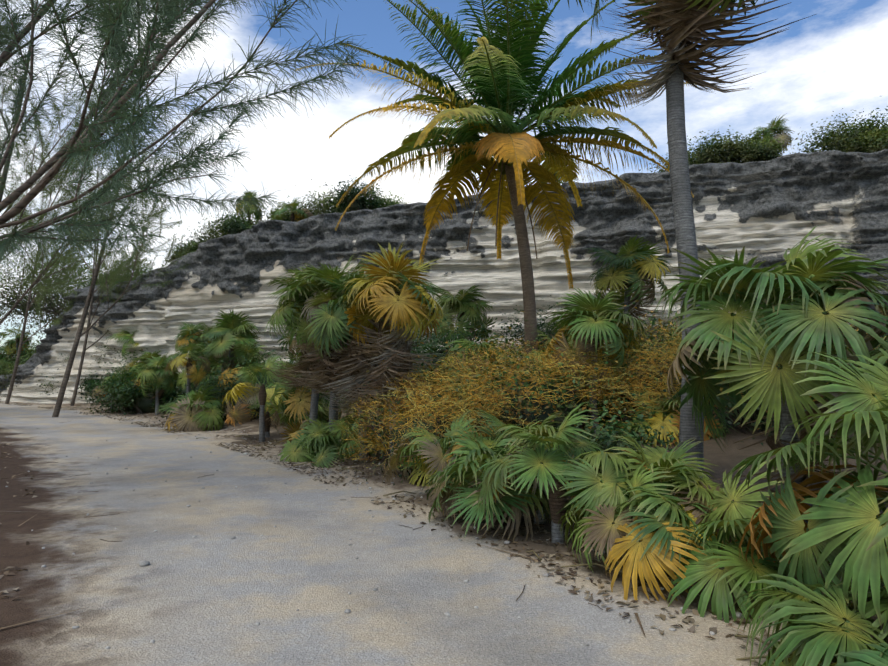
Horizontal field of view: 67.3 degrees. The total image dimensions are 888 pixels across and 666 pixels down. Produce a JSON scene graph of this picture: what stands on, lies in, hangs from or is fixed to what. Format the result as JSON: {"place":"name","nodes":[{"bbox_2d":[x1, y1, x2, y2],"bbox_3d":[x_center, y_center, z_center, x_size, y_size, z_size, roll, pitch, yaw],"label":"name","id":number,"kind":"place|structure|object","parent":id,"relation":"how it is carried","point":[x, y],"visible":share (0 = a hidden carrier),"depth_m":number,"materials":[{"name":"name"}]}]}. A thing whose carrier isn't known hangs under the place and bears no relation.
{"place":"outdoors","nodes":[
{"label":"outdoors","id":0,"kind":"place"},
{"bbox_2d":[0,370,887,665],"bbox_3d":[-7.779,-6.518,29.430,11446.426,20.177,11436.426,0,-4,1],"label":"ground","id":1,"kind":"structure","parent":0,"point":[212,592],"depth_m":5.81,"materials":[{"name":"beige sand"}]},
{"bbox_2d":[0,252,44,321],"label":"tree","id":2,"kind":"object","parent":1,"relation":"on","point":[7,285],"visible":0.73,"depth_m":24.30,"materials":[{"name":"green plant"}]},
{"bbox_2d":[0,171,92,402],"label":"casuarina","id":3,"kind":"object","parent":1,"relation":"on","point":[66,275],"visible":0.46,"depth_m":33.07,"materials":[{"name":"green plant"}]},
{"bbox_2d":[0,249,100,340],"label":"tree","id":4,"kind":"object","parent":1,"relation":"on","point":[7,299],"visible":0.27,"depth_m":41.74,"materials":[{"name":"green plant"}]},
{"bbox_2d":[0,244,120,344],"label":"tree","id":5,"kind":"object","parent":1,"relation":"on","point":[47,310],"visible":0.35,"depth_m":39.32,"materials":[{"name":"green plant"}]},
{"bbox_2d":[0,0,132,324],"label":"casuarina","id":6,"kind":"object","parent":1,"relation":"on","point":[30,171],"visible":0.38,"depth_m":17.21,"materials":[{"name":"green plant"}]},
{"bbox_2d":[48,172,155,405],"bbox_3d":[-15.726,-2.118,31.793,5.000,11.416,4.634,-3,-4,37],"label":"casuarina","id":7,"kind":"object","parent":1,"relation":"on","point":[128,267],"visible":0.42,"depth_m":31.05,"materials":[{"name":"green plant"}]},
{"bbox_2d":[52,31,199,416],"bbox_3d":[-11.900,-3.961,24.830,4.866,14.384,6.871,2,-4,-31],"label":"casuarina","id":8,"kind":"object","parent":1,"relation":"on","point":[59,401],"visible":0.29,"depth_m":24.43,"materials":[{"name":"green plant"}]},
{"bbox_2d":[0,239,260,420],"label":"roadside shrubs","id":9,"kind":"object","parent":1,"relation":"on","point":[140,402],"visible":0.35,"depth_m":25.73,"materials":[{"name":"green plant"}]},
{"bbox_2d":[118,365,163,409],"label":"cliff foot palms","id":10,"kind":"object","parent":1,"relation":"on","point":[134,373],"visible":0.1,"depth_m":26.41,"materials":[{"name":"green plant"}]},
{"bbox_2d":[0,277,305,431],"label":"fan palms","id":11,"kind":"object","parent":1,"relation":"on","point":[194,411],"visible":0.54,"depth_m":21.63,"materials":[{"name":"green plant"}]},
{"bbox_2d":[0,0,371,274],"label":"casuarina","id":12,"kind":"object","parent":1,"relation":"on","point":[115,33],"visible":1,"depth_m":6.93,"materials":[{"name":"green plant"}]},
{"bbox_2d":[202,310,260,406],"bbox_3d":[-7.054,1.073,22.338,2.114,3.741,2.366,1,-4,-12],"label":"thatch palm","id":13,"kind":"object","parent":1,"relation":"on","point":[227,334],"visible":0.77,"depth_m":22.19,"materials":[{"name":"green plant"}]},
{"bbox_2d":[261,265,345,431],"bbox_3d":[-2.924,0.549,15.575,2.814,4.347,2.432,2,-4,-28],"label":"thatch palm","id":14,"kind":"object","parent":1,"relation":"on","point":[301,365],"visible":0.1,"depth_m":15.24,"materials":[{"name":"green plant"}]},
{"bbox_2d":[273,255,374,430],"bbox_3d":[-2.287,0.452,14.383,2.703,4.432,2.662,0,-4,1],"label":"thatch palm","id":15,"kind":"object","parent":1,"relation":"on","point":[307,288],"visible":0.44,"depth_m":14.05,"materials":[{"name":"green plant"}]},
{"bbox_2d":[301,268,415,458],"bbox_3d":[-1.614,0.606,13.200,3.030,3.953,2.116,0,-4,1],"label":"thatch palm","id":16,"kind":"object","parent":1,"relation":"on","point":[333,321],"visible":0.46,"depth_m":12.90,"materials":[{"name":"green plant"}]},
{"bbox_2d":[222,354,497,485],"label":"fan palms","id":17,"kind":"object","parent":1,"relation":"on","point":[308,443],"visible":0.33,"depth_m":15.67,"materials":[{"name":"green plant"}]},
{"bbox_2d":[337,239,452,466],"bbox_3d":[-0.833,0.348,12.232,2.102,4.320,2.684,2,-4,-28],"label":"thatch palm","id":18,"kind":"object","parent":1,"relation":"on","point":[394,288],"visible":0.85,"depth_m":11.87,"materials":[{"name":"yellow plant"}]},
{"bbox_2d":[0,401,851,665],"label":"leaf litter","id":19,"kind":"object","parent":1,"relation":"on","point":[662,616],"visible":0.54,"depth_m":6.75,"materials":[{"name":"brown plant"}]},
{"bbox_2d":[5,405,865,665],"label":"pebbles","id":20,"kind":"object","parent":1,"relation":"on","point":[144,563],"visible":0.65,"depth_m":6.55,"materials":[{"name":"grey stone"}]},
{"bbox_2d":[1,175,879,477],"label":"shrubs","id":21,"kind":"object","parent":1,"relation":"on","point":[361,201],"visible":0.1,"depth_m":13.02,"materials":[{"name":"green plant"}]},
{"bbox_2d":[0,405,881,663],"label":"fallen fronds","id":22,"kind":"object","parent":1,"relation":"on","point":[620,571],"visible":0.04,"depth_m":8.07,"materials":[{"name":"brown plant"}]},
{"bbox_2d":[0,149,887,403],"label":"cliff face","id":23,"kind":"object","parent":1,"relation":"on","point":[772,211],"visible":0.5,"depth_m":25.05},
{"bbox_2d":[0,106,887,394],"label":"bushes","id":24,"kind":"object","parent":23,"relation":"on","point":[868,138],"visible":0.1,"depth_m":24.13,"materials":[{"name":"green plant"}]},
{"bbox_2d":[189,113,793,244],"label":"cliff palms","id":25,"kind":"object","parent":23,"relation":"on","point":[780,133],"visible":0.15,"depth_m":25.04,"materials":[{"name":"green plant"}]},
{"bbox_2d":[429,284,495,354],"bbox_3d":[0.530,0.272,20.959,2.326,3.563,2.158,1,-4,-17],"label":"thatch palm","id":26,"kind":"object","parent":1,"relation":"on","point":[461,307],"visible":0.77,"depth_m":20.46,"materials":[{"name":"green plant"}]},
{"bbox_2d":[186,196,761,447],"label":"fan palms","id":27,"kind":"object","parent":1,"relation":"on","point":[580,321],"visible":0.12,"depth_m":11.67,"materials":[{"name":"green plant"}]},
{"bbox_2d":[296,0,716,375],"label":"coconut palm","id":28,"kind":"object","parent":1,"relation":"on","point":[499,71],"visible":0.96,"depth_m":16.48,"materials":[{"name":"green plant"}]},
{"bbox_2d":[173,291,887,423],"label":"shrubs","id":29,"kind":"object","parent":1,"relation":"on","point":[431,346],"visible":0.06,"depth_m":20.03,"materials":[{"name":"green plant"}]},
{"bbox_2d":[381,400,743,572],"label":"fan palms","id":30,"kind":"object","parent":1,"relation":"on","point":[514,470],"visible":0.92,"depth_m":6.63,"materials":[{"name":"green plant"}]},
{"bbox_2d":[326,288,887,485],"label":"shrub","id":31,"kind":"object","parent":1,"relation":"on","point":[525,402],"visible":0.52,"depth_m":11.44,"materials":[{"name":"yellow plant"}]},
{"bbox_2d":[584,235,678,355],"bbox_3d":[5.319,-0.422,18.841,2.694,4.416,2.540,1,-4,-21],"label":"thatch palm","id":32,"kind":"object","parent":1,"relation":"on","point":[634,263],"visible":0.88,"depth_m":18.48,"materials":[{"name":"green plant"}]},
{"bbox_2d":[549,0,815,477],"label":"palm tree","id":33,"kind":"object","parent":1,"relation":"on","point":[681,24],"visible":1,"depth_m":8.50,"materials":[{"name":"grey plant"}]},
{"bbox_2d":[604,459,832,623],"bbox_3d":[2.291,1.661,5.400,1.760,1.320,1.677,3,-5,-44],"label":"thatch palm","id":34,"kind":"object","parent":1,"relation":"on","point":[661,544],"visible":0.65,"depth_m":5.06,"materials":[{"name":"green plant"}]},
{"bbox_2d":[653,223,887,527],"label":"thatch palm","id":35,"kind":"object","parent":1,"relation":"on","point":[806,326],"visible":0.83,"depth_m":6.17,"materials":[{"name":"green plant"}]},
{"bbox_2d":[702,348,887,650],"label":"thatch palm","id":36,"kind":"object","parent":1,"relation":"on","point":[848,552],"visible":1,"depth_m":4.13,"materials":[{"name":"green plant"}]},
{"bbox_2d":[729,574,887,665],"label":"thatch palm","id":37,"kind":"object","parent":1,"relation":"on","point":[811,634],"visible":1,"depth_m":3.49,"materials":[{"name":"green plant"}]},
{"bbox_2d":[847,271,887,552],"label":"thatch palm","id":38,"kind":"object","parent":1,"relation":"on","point":[882,360],"visible":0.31,"depth_m":5.47,"materials":[{"name":"green plant"}]},
{"bbox_2d":[0,0,887,353],"label":"sky","id":39,"kind":"structure","parent":0,"point":[835,58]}
]}

